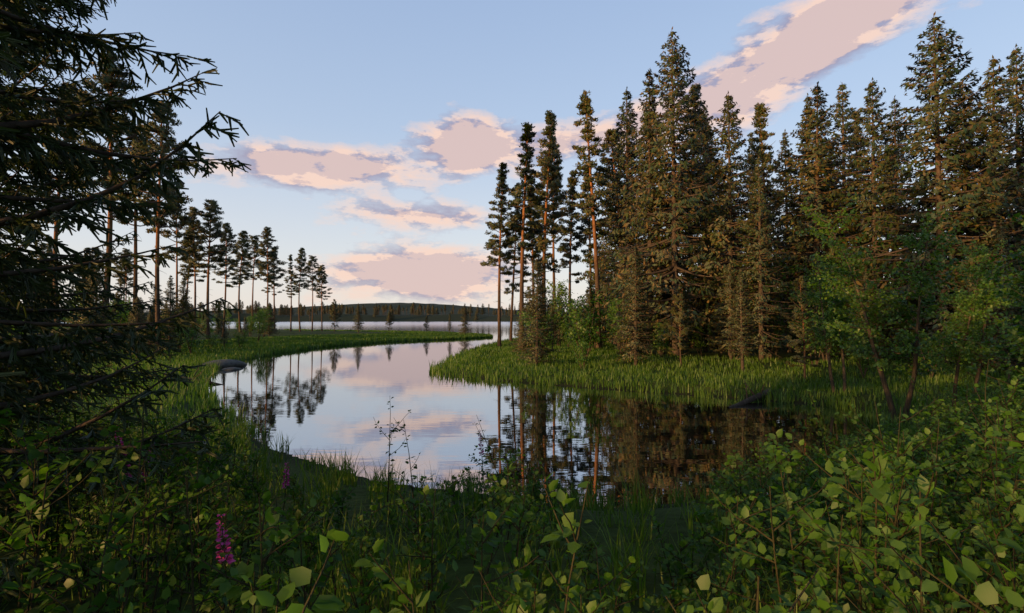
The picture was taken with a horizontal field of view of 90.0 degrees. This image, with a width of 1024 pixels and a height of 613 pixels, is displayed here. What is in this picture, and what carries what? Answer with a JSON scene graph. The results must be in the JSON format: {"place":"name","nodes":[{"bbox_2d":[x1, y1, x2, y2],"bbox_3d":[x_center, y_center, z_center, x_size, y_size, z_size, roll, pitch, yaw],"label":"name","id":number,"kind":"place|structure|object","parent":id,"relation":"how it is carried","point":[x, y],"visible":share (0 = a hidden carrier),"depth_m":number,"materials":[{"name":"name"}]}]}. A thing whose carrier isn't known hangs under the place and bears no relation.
{"place":"outdoors","nodes":[
{"label":"outdoors","id":0,"kind":"place"},
{"bbox_2d":[61,322,897,508],"bbox_3d":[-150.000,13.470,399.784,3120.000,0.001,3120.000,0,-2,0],"label":"water","id":1,"kind":"structure","parent":0,"point":[329,399],"depth_m":15.28,"materials":[{"name":"liquid"}]},
{"bbox_2d":[0,303,1023,612],"bbox_3d":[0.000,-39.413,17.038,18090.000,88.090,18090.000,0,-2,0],"label":"terrain","id":2,"kind":"structure","parent":0,"point":[590,531],"depth_m":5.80,"materials":[{"name":"green plant"}]},
{"bbox_2d":[23,83,95,330],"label":"pine","id":3,"kind":"object","parent":2,"relation":"on","point":[73,141],"visible":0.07,"depth_m":46.65,"materials":[{"name":"green plant"}]},
{"bbox_2d":[0,0,192,482],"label":"spruce","id":4,"kind":"object","parent":2,"relation":"on","point":[8,311],"visible":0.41,"depth_m":7.17,"materials":[{"name":"green plant"}]},
{"bbox_2d":[59,265,133,362],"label":"spruce","id":5,"kind":"object","parent":2,"relation":"on","point":[102,303],"visible":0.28,"depth_m":32.51,"materials":[{"name":"green plant"}]},
{"bbox_2d":[43,47,182,328],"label":"pine","id":6,"kind":"object","parent":2,"relation":"on","point":[107,79],"visible":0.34,"depth_m":44.10,"materials":[{"name":"green plant"}]},
{"bbox_2d":[98,296,132,328],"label":"deciduous tree","id":7,"kind":"object","parent":2,"relation":"on","point":[120,321],"visible":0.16,"depth_m":43.30,"materials":[{"name":"green plant"}]},
{"bbox_2d":[0,0,250,601],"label":"spruce","id":8,"kind":"object","parent":2,"relation":"on","point":[15,356],"visible":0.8,"depth_m":4.23,"materials":[{"name":"green plant"}]},
{"bbox_2d":[112,248,138,301],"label":"pine","id":9,"kind":"object","parent":2,"relation":"on","point":[125,274],"visible":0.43,"depth_m":132.30,"materials":[{"name":"green plant"}]},
{"bbox_2d":[126,297,154,356],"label":"spruce","id":10,"kind":"object","parent":2,"relation":"on","point":[137,300],"visible":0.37,"depth_m":36.25,"materials":[{"name":"green plant"}]},
{"bbox_2d":[99,132,185,321],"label":"pine","id":11,"kind":"object","parent":2,"relation":"on","point":[135,271],"visible":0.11,"depth_m":49.94,"materials":[{"name":"green plant"}]},
{"bbox_2d":[97,101,193,349],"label":"pine","id":12,"kind":"object","parent":2,"relation":"on","point":[167,145],"visible":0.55,"depth_m":41.77,"materials":[{"name":"green plant"}]},
{"bbox_2d":[144,284,165,342],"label":"spruce","id":13,"kind":"object","parent":2,"relation":"on","point":[153,315],"visible":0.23,"depth_m":45.77,"materials":[{"name":"green plant"}]},
{"bbox_2d":[160,275,183,350],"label":"spruce","id":14,"kind":"object","parent":2,"relation":"on","point":[172,312],"visible":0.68,"depth_m":42.63,"materials":[{"name":"green plant"}]},
{"bbox_2d":[154,191,207,304],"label":"pine","id":15,"kind":"object","parent":2,"relation":"on","point":[176,232],"visible":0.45,"depth_m":60.08,"materials":[{"name":"green plant"}]},
{"bbox_2d":[171,276,198,340],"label":"spruce","id":16,"kind":"object","parent":2,"relation":"on","point":[183,290],"visible":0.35,"depth_m":51.89,"materials":[{"name":"green plant"}]},
{"bbox_2d":[177,323,204,352],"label":"bush","id":17,"kind":"object","parent":2,"relation":"on","point":[189,341],"visible":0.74,"depth_m":41.09,"materials":[{"name":"green plant"}]},
{"bbox_2d":[178,206,209,338],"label":"pine","id":18,"kind":"object","parent":2,"relation":"on","point":[194,211],"visible":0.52,"depth_m":66.11,"materials":[{"name":"green plant"}]},
{"bbox_2d":[171,199,234,338],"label":"pine","id":19,"kind":"object","parent":2,"relation":"on","point":[213,208],"visible":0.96,"depth_m":61.65,"materials":[{"name":"green plant"}]},
{"bbox_2d":[218,318,229,346],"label":"spruce","id":20,"kind":"object","parent":2,"relation":"on","point":[224,335],"visible":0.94,"depth_m":49.02,"materials":[{"name":"green plant"}]},
{"bbox_2d":[202,359,246,367],"bbox_3d":[-18.614,3.795,33.237,2.307,0.732,3.303,0,-2,4],"label":"boulder","id":21,"kind":"object","parent":2,"relation":"on","point":[225,363],"visible":0.5,"depth_m":32.41,"materials":[{"name":"grey stone"}]},
{"bbox_2d":[211,222,242,336],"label":"pine","id":22,"kind":"object","parent":2,"relation":"on","point":[226,226],"visible":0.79,"depth_m":72.16,"materials":[{"name":"green plant"}]},
{"bbox_2d":[225,230,254,331],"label":"pine","id":23,"kind":"object","parent":2,"relation":"on","point":[241,242],"visible":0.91,"depth_m":87.66,"materials":[{"name":"green plant"}]},
{"bbox_2d":[238,235,265,330],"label":"pine","id":24,"kind":"object","parent":2,"relation":"on","point":[256,246],"visible":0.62,"depth_m":94.10,"materials":[{"name":"green plant"}]},
{"bbox_2d":[252,309,269,340],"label":"deciduous tree","id":25,"kind":"object","parent":2,"relation":"on","point":[258,327],"visible":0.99,"depth_m":58.37,"materials":[{"name":"green plant"}]},
{"bbox_2d":[260,302,278,335],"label":"spruce","id":26,"kind":"object","parent":2,"relation":"on","point":[269,320],"visible":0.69,"depth_m":73.89,"materials":[{"name":"green plant"}]},
{"bbox_2d":[254,226,289,331],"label":"pine","id":27,"kind":"object","parent":2,"relation":"on","point":[266,243],"visible":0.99,"depth_m":86.27,"materials":[{"name":"green plant"}]},
{"bbox_2d":[261,249,285,324],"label":"pine","id":28,"kind":"object","parent":2,"relation":"on","point":[274,284],"visible":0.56,"depth_m":92.04,"materials":[{"name":"green plant"}]},
{"bbox_2d":[283,254,298,330],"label":"pine","id":29,"kind":"object","parent":2,"relation":"on","point":[290,278],"visible":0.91,"depth_m":99.77,"materials":[{"name":"green plant"}]},
{"bbox_2d":[289,247,309,331],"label":"pine","id":30,"kind":"object","parent":2,"relation":"on","point":[301,262],"visible":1,"depth_m":95.76,"materials":[{"name":"green plant"}]},
{"bbox_2d":[304,255,324,330],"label":"pine","id":31,"kind":"object","parent":2,"relation":"on","point":[310,263],"visible":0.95,"depth_m":101.95,"materials":[{"name":"green plant"}]},
{"bbox_2d":[310,265,331,330],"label":"pine","id":32,"kind":"object","parent":2,"relation":"on","point":[322,281],"visible":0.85,"depth_m":108.15,"materials":[{"name":"green plant"}]},
{"bbox_2d":[329,299,341,331],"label":"deciduous tree","id":33,"kind":"object","parent":2,"relation":"on","point":[335,315],"visible":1,"depth_m":97.80,"materials":[{"name":"green plant"}]},
{"bbox_2d":[353,303,364,332],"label":"spruce","id":34,"kind":"object","parent":2,"relation":"on","point":[357,323],"visible":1,"depth_m":91.88,"materials":[{"name":"green plant"}]},
{"bbox_2d":[458,303,472,333],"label":"spruce","id":35,"kind":"object","parent":2,"relation":"on","point":[465,323],"visible":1,"depth_m":89.87,"materials":[{"name":"green plant"}]},
{"bbox_2d":[480,162,517,346],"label":"pine","id":36,"kind":"object","parent":2,"relation":"on","point":[499,225],"visible":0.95,"depth_m":49.96,"materials":[{"name":"green plant"}]},
{"bbox_2d":[0,358,1023,612],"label":"thicket","id":37,"kind":"object","parent":2,"relation":"on","point":[890,480],"visible":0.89,"depth_m":2.60,"materials":[{"name":"green plant"}]},
{"bbox_2d":[501,182,530,340],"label":"pine","id":38,"kind":"object","parent":2,"relation":"on","point":[515,257],"visible":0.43,"depth_m":61.76,"materials":[{"name":"green plant"}]},
{"bbox_2d":[510,308,532,351],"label":"spruce","id":39,"kind":"object","parent":2,"relation":"on","point":[518,331],"visible":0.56,"depth_m":40.93,"materials":[{"name":"green plant"}]},
{"bbox_2d":[499,122,548,347],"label":"pine","id":40,"kind":"object","parent":2,"relation":"on","point":[527,136],"visible":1,"depth_m":47.35,"materials":[{"name":"green plant"}]},
{"bbox_2d":[518,174,549,304],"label":"pine","id":41,"kind":"object","parent":2,"relation":"on","point":[534,253],"visible":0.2,"depth_m":66.00,"materials":[{"name":"green plant"}]},
{"bbox_2d":[512,254,558,365],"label":"spruce","id":42,"kind":"object","parent":2,"relation":"on","point":[536,353],"visible":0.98,"depth_m":30.50,"materials":[{"name":"green plant"}]},
{"bbox_2d":[517,310,561,349],"bbox_3d":[1.556,1.852,33.685,2.389,3.461,2.597,-1,-2,40],"label":"bush","id":43,"kind":"object","parent":2,"relation":"on","point":[526,323],"visible":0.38,"depth_m":33.78,"materials":[{"name":"green plant"}]},
{"bbox_2d":[524,278,555,353],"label":"spruce","id":44,"kind":"object","parent":2,"relation":"on","point":[543,303],"visible":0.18,"depth_m":38.07,"materials":[{"name":"green plant"}]},
{"bbox_2d":[519,110,565,335],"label":"pine","id":45,"kind":"object","parent":2,"relation":"on","point":[547,165],"visible":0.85,"depth_m":51.35,"materials":[{"name":"green plant"}]},
{"bbox_2d":[531,143,576,332],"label":"pine","id":46,"kind":"object","parent":2,"relation":"on","point":[563,197],"visible":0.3,"depth_m":60.06,"materials":[{"name":"green plant"}]},
{"bbox_2d":[548,306,559,348],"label":"spruce","id":47,"kind":"object","parent":2,"relation":"on","point":[552,325],"visible":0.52,"depth_m":42.73,"materials":[{"name":"green plant"}]},
{"bbox_2d":[543,279,577,345],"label":"bush","id":48,"kind":"object","parent":2,"relation":"on","point":[562,293],"visible":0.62,"depth_m":48.38,"materials":[{"name":"green plant"}]},
{"bbox_2d":[552,170,586,333],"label":"pine","id":49,"kind":"object","parent":2,"relation":"on","point":[572,222],"visible":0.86,"depth_m":55.98,"materials":[{"name":"green plant"}]},
{"bbox_2d":[567,338,589,370],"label":"bush","id":50,"kind":"object","parent":2,"relation":"on","point":[583,358],"visible":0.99,"depth_m":28.10,"materials":[{"name":"green plant"}]},
{"bbox_2d":[553,286,610,363],"bbox_3d":[4.384,1.095,31.403,3.545,4.917,2.826,1,-2,-23],"label":"bush","id":51,"kind":"object","parent":2,"relation":"on","point":[573,335],"visible":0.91,"depth_m":31.40,"materials":[{"name":"green plant"}]},
{"bbox_2d":[575,165,603,292],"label":"spruce tree","id":52,"kind":"object","parent":2,"relation":"on","point":[590,245],"visible":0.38,"depth_m":64.31,"materials":[{"name":"green plant"}]},
{"bbox_2d":[575,285,603,351],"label":"young pine","id":53,"kind":"object","parent":2,"relation":"on","point":[588,299],"visible":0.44,"depth_m":39.86,"materials":[{"name":"green plant"}]},
{"bbox_2d":[567,90,617,348],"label":"pine","id":54,"kind":"object","parent":2,"relation":"on","point":[586,109],"visible":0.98,"depth_m":44.06,"materials":[{"name":"green plant"}]},
{"bbox_2d":[572,189,646,327],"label":"spruce","id":55,"kind":"object","parent":2,"relation":"on","point":[605,247],"visible":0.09,"depth_m":62.01,"materials":[{"name":"green plant"}]},
{"bbox_2d":[602,297,626,348],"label":"bush","id":56,"kind":"object","parent":2,"relation":"on","point":[607,326],"visible":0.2,"depth_m":40.48,"materials":[{"name":"green plant"}]},
{"bbox_2d":[590,128,639,343],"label":"pine","id":57,"kind":"object","parent":2,"relation":"on","point":[612,135],"visible":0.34,"depth_m":52.58,"materials":[{"name":"green plant"}]},
{"bbox_2d":[603,292,631,351],"bbox_3d":[8.096,1.117,36.921,2.743,4.774,3.442,0,-2,-14],"label":"bush","id":58,"kind":"object","parent":2,"relation":"on","point":[613,318],"visible":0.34,"depth_m":37.21,"materials":[{"name":"green plant"}]},
{"bbox_2d":[582,87,669,345],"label":"spruce","id":59,"kind":"object","parent":2,"relation":"on","point":[617,236],"visible":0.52,"depth_m":45.98,"materials":[{"name":"green plant"}]},
{"bbox_2d":[606,246,661,365],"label":"spruce","id":60,"kind":"object","parent":2,"relation":"on","point":[638,331],"visible":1,"depth_m":29.51,"materials":[{"name":"green plant"}]},
{"bbox_2d":[611,69,690,354],"bbox_3d":[9.903,-6.573,36.228,5.782,21.241,6.238,0,-2,15],"label":"spruce","id":61,"kind":"object","parent":2,"relation":"on","point":[650,105],"visible":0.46,"depth_m":36.07,"materials":[{"name":"green plant"}]},
{"bbox_2d":[630,111,671,349],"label":"pine","id":62,"kind":"object","parent":2,"relation":"on","point":[633,241],"visible":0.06,"depth_m":43.25,"materials":[{"name":"green plant"}]},
{"bbox_2d":[649,319,674,357],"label":"bush","id":63,"kind":"object","parent":2,"relation":"on","point":[662,344],"visible":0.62,"depth_m":31.82,"materials":[{"name":"green plant"}]},
{"bbox_2d":[660,283,694,365],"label":"young pine","id":64,"kind":"object","parent":2,"relation":"on","point":[680,328],"visible":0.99,"depth_m":28.21,"materials":[{"name":"green plant"}]},
{"bbox_2d":[600,27,765,354],"bbox_3d":[10.983,-7.778,34.115,10.364,22.181,9.214,0,-2,13],"label":"spruce","id":65,"kind":"object","parent":2,"relation":"on","point":[693,196],"visible":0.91,"depth_m":33.60,"materials":[{"name":"green plant"}]},
{"bbox_2d":[668,83,711,347],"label":"spruce tree","id":66,"kind":"object","parent":2,"relation":"on","point":[696,104],"visible":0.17,"depth_m":44.87,"materials":[{"name":"green plant"}]},
{"bbox_2d":[682,324,706,355],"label":"bush","id":67,"kind":"object","parent":2,"relation":"on","point":[701,344],"visible":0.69,"depth_m":34.17,"materials":[{"name":"green plant"}]},
{"bbox_2d":[653,105,767,351],"bbox_3d":[15.195,-6.262,40.286,7.829,19.659,8.707,1,-2,-33],"label":"spruce","id":68,"kind":"object","parent":2,"relation":"on","point":[705,141],"visible":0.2,"depth_m":39.73,"materials":[{"name":"green plant"}]},
{"bbox_2d":[705,263,756,359],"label":"spruce","id":69,"kind":"object","parent":2,"relation":"on","point":[729,281],"visible":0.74,"depth_m":30.12,"materials":[{"name":"green plant"}]},
{"bbox_2d":[683,91,792,355],"bbox_3d":[14.072,-5.421,33.150,6.744,17.448,6.698,0,-2,-10],"label":"spruce","id":70,"kind":"object","parent":2,"relation":"on","point":[736,186],"visible":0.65,"depth_m":32.85,"materials":[{"name":"green plant"}]},
{"bbox_2d":[721,270,763,372],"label":"spruce","id":71,"kind":"object","parent":2,"relation":"on","point":[745,322],"visible":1,"depth_m":25.69,"materials":[{"name":"green plant"}]},
{"bbox_2d":[729,378,771,407],"bbox_3d":[8.652,3.115,18.487,0.726,0.971,3.126,-1,-2,42],"label":"fallen trunk","id":72,"kind":"object","parent":2,"relation":"on","point":[752,398],"visible":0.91,"depth_m":18.57,"materials":[{"name":"grey wood"}]},
{"bbox_2d":[722,140,785,334],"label":"spruce","id":73,"kind":"object","parent":2,"relation":"on","point":[748,155],"visible":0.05,"depth_m":49.36,"materials":[{"name":"green plant"}]},
{"bbox_2d":[740,102,784,336],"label":"pine","id":74,"kind":"object","parent":2,"relation":"on","point":[759,121],"visible":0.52,"depth_m":44.26,"materials":[{"name":"green plant"}]},
{"bbox_2d":[723,155,805,361],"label":"spruce","id":75,"kind":"object","parent":2,"relation":"on","point":[759,245],"visible":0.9,"depth_m":29.82,"materials":[{"name":"green plant"}]},
{"bbox_2d":[738,255,801,357],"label":"deciduous tree","id":76,"kind":"object","parent":2,"relation":"on","point":[785,291],"visible":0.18,"depth_m":31.74,"materials":[{"name":"green plant"}]},
{"bbox_2d":[768,130,813,351],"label":"spruce","id":77,"kind":"object","parent":2,"relation":"on","point":[784,144],"visible":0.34,"depth_m":38.01,"materials":[{"name":"green plant"}]},
{"bbox_2d":[780,275,826,378],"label":"sapling","id":78,"kind":"object","parent":2,"relation":"on","point":[797,344],"visible":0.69,"depth_m":22.89,"materials":[{"name":"green plant"}]},
{"bbox_2d":[769,93,849,343],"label":"spruce","id":79,"kind":"object","parent":2,"relation":"on","point":[806,100],"visible":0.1,"depth_m":41.73,"materials":[{"name":"green plant"}]},
{"bbox_2d":[788,305,835,363],"bbox_3d":[15.420,1.387,25.939,2.036,3.543,2.555,0,-2,4],"label":"bush","id":80,"kind":"object","parent":2,"relation":"on","point":[816,351],"visible":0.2,"depth_m":25.93,"materials":[{"name":"green plant"}]},
{"bbox_2d":[755,81,893,354],"bbox_3d":[20.849,-6.084,35.409,9.320,18.911,8.380,0,-2,2],"label":"spruce","id":81,"kind":"object","parent":2,"relation":"on","point":[808,171],"visible":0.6,"depth_m":34.80,"materials":[{"name":"green plant"}]},
{"bbox_2d":[796,261,856,361],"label":"deciduous tree","id":82,"kind":"object","parent":2,"relation":"on","point":[812,284],"visible":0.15,"depth_m":28.56,"materials":[{"name":"green plant"}]},
{"bbox_2d":[788,256,867,392],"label":"deciduous tree","id":83,"kind":"object","parent":2,"relation":"on","point":[830,304],"visible":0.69,"depth_m":19.61,"materials":[{"name":"green plant"}]},
{"bbox_2d":[808,83,890,350],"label":"spruce","id":84,"kind":"object","parent":2,"relation":"on","point":[843,118],"visible":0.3,"depth_m":40.00,"materials":[{"name":"green plant"}]},
{"bbox_2d":[843,323,882,377],"bbox_3d":[15.662,1.991,22.894,1.805,2.504,1.439,0,-2,1],"label":"bush","id":85,"kind":"object","parent":2,"relation":"on","point":[863,362],"visible":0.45,"depth_m":22.85,"materials":[{"name":"green plant"}]},
{"bbox_2d":[844,111,882,247],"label":"spruce","id":86,"kind":"object","parent":2,"relation":"on","point":[856,126],"visible":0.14,"depth_m":46.04,"materials":[{"name":"green plant"}]},
{"bbox_2d":[842,307,889,366],"bbox_3d":[17.914,1.569,26.230,2.277,3.158,1.814,0,-2,-11],"label":"bush","id":87,"kind":"object","parent":2,"relation":"on","point":[866,333],"visible":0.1,"depth_m":26.01,"materials":[{"name":"green plant"}]},
{"bbox_2d":[839,265,898,358],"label":"spruce","id":88,"kind":"object","parent":2,"relation":"on","point":[864,275],"visible":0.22,"depth_m":29.18,"materials":[{"name":"green plant"}]},
{"bbox_2d":[820,77,935,357],"bbox_3d":[22.770,-5.611,32.194,6.609,17.822,6.564,1,-2,-42],"label":"spruce","id":89,"kind":"object","parent":2,"relation":"on","point":[876,165],"visible":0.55,"depth_m":31.97,"materials":[{"name":"green plant"}]},
{"bbox_2d":[796,192,969,421],"bbox_3d":[10.963,-0.042,15.385,4.482,6.949,2.693,-1,-2,31],"label":"deciduous tree","id":90,"kind":"object","parent":2,"relation":"on","point":[924,286],"visible":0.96,"depth_m":15.04,"materials":[{"name":"green plant"}]},
{"bbox_2d":[850,96,930,353],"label":"spruce","id":91,"kind":"object","parent":2,"relation":"on","point":[899,123],"visible":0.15,"depth_m":36.05,"materials":[{"name":"green plant"}]},
{"bbox_2d":[884,301,926,358],"bbox_3d":[23.486,0.837,30.652,2.717,4.728,3.409,0,-2,-11],"label":"bush","id":92,"kind":"object","parent":2,"relation":"on","point":[900,325],"visible":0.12,"depth_m":30.42,"materials":[{"name":"green plant"}]},
{"bbox_2d":[837,11,1023,364],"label":"spruce","id":93,"kind":"object","parent":2,"relation":"on","point":[932,110],"visible":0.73,"depth_m":26.77,"materials":[{"name":"green plant"}]},
{"bbox_2d":[907,330,957,378],"bbox_3d":[18.440,2.047,22.266,1.759,2.344,1.618,1,-2,-25],"label":"bush","id":94,"kind":"object","parent":2,"relation":"on","point":[939,350],"visible":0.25,"depth_m":22.11,"materials":[{"name":"green plant"}]},
{"bbox_2d":[903,82,1014,313],"bbox_3d":[29.542,-5.840,33.007,8.718,18.190,7.839,-1,-2,41],"label":"spruce","id":95,"kind":"object","parent":2,"relation":"on","point":[970,110],"visible":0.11,"depth_m":33.20,"materials":[{"name":"green plant"}]},
{"bbox_2d":[918,240,1023,405],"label":"deciduous tree","id":96,"kind":"object","parent":2,"relation":"on","point":[971,314],"visible":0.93,"depth_m":13.19,"materials":[{"name":"green plant"}]},
{"bbox_2d":[948,248,994,363],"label":"spruce","id":97,"kind":"object","parent":2,"relation":"on","point":[968,290],"visible":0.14,"depth_m":25.31,"materials":[{"name":"green plant"}]},
{"bbox_2d":[929,55,1023,366],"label":"spruce","id":98,"kind":"object","parent":2,"relation":"on","point":[995,132],"visible":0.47,"depth_m":25.81,"materials":[{"name":"green plant"}]},
{"bbox_2d":[948,148,1023,475],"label":"deciduous tree","id":99,"kind":"object","parent":2,"relation":"on","point":[1015,334],"visible":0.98,"depth_m":7.81,"materials":[{"name":"green plant"}]},
{"bbox_2d":[959,215,1023,399],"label":"deciduous tree","id":100,"kind":"object","parent":2,"relation":"on","point":[1017,281],"visible":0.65,"depth_m":9.29,"materials":[{"name":"green plant"}]},
{"bbox_2d":[960,44,1023,354],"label":"spruce","id":101,"kind":"object","parent":2,"relation":"on","point":[1013,81],"visible":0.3,"depth_m":30.16,"materials":[{"name":"green plant"}]},
{"bbox_2d":[964,217,1023,372],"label":"spruce","id":102,"kind":"object","parent":2,"relation":"on","point":[1001,235],"visible":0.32,"depth_m":23.00,"materials":[{"name":"green plant"}]},
{"bbox_2d":[982,113,1023,288],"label":"spruce","id":103,"kind":"object","parent":2,"relation":"on","point":[1019,129],"visible":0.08,"depth_m":29.05,"materials":[{"name":"green plant"}]},
{"bbox_2d":[985,296,1023,382],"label":"deciduous tree","id":104,"kind":"object","parent":2,"relation":"on","point":[1012,309],"visible":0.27,"depth_m":20.30,"materials":[{"name":"green plant"}]},
{"bbox_2d":[0,0,1023,311],"label":"sky","id":105,"kind":"structure","parent":0,"point":[380,132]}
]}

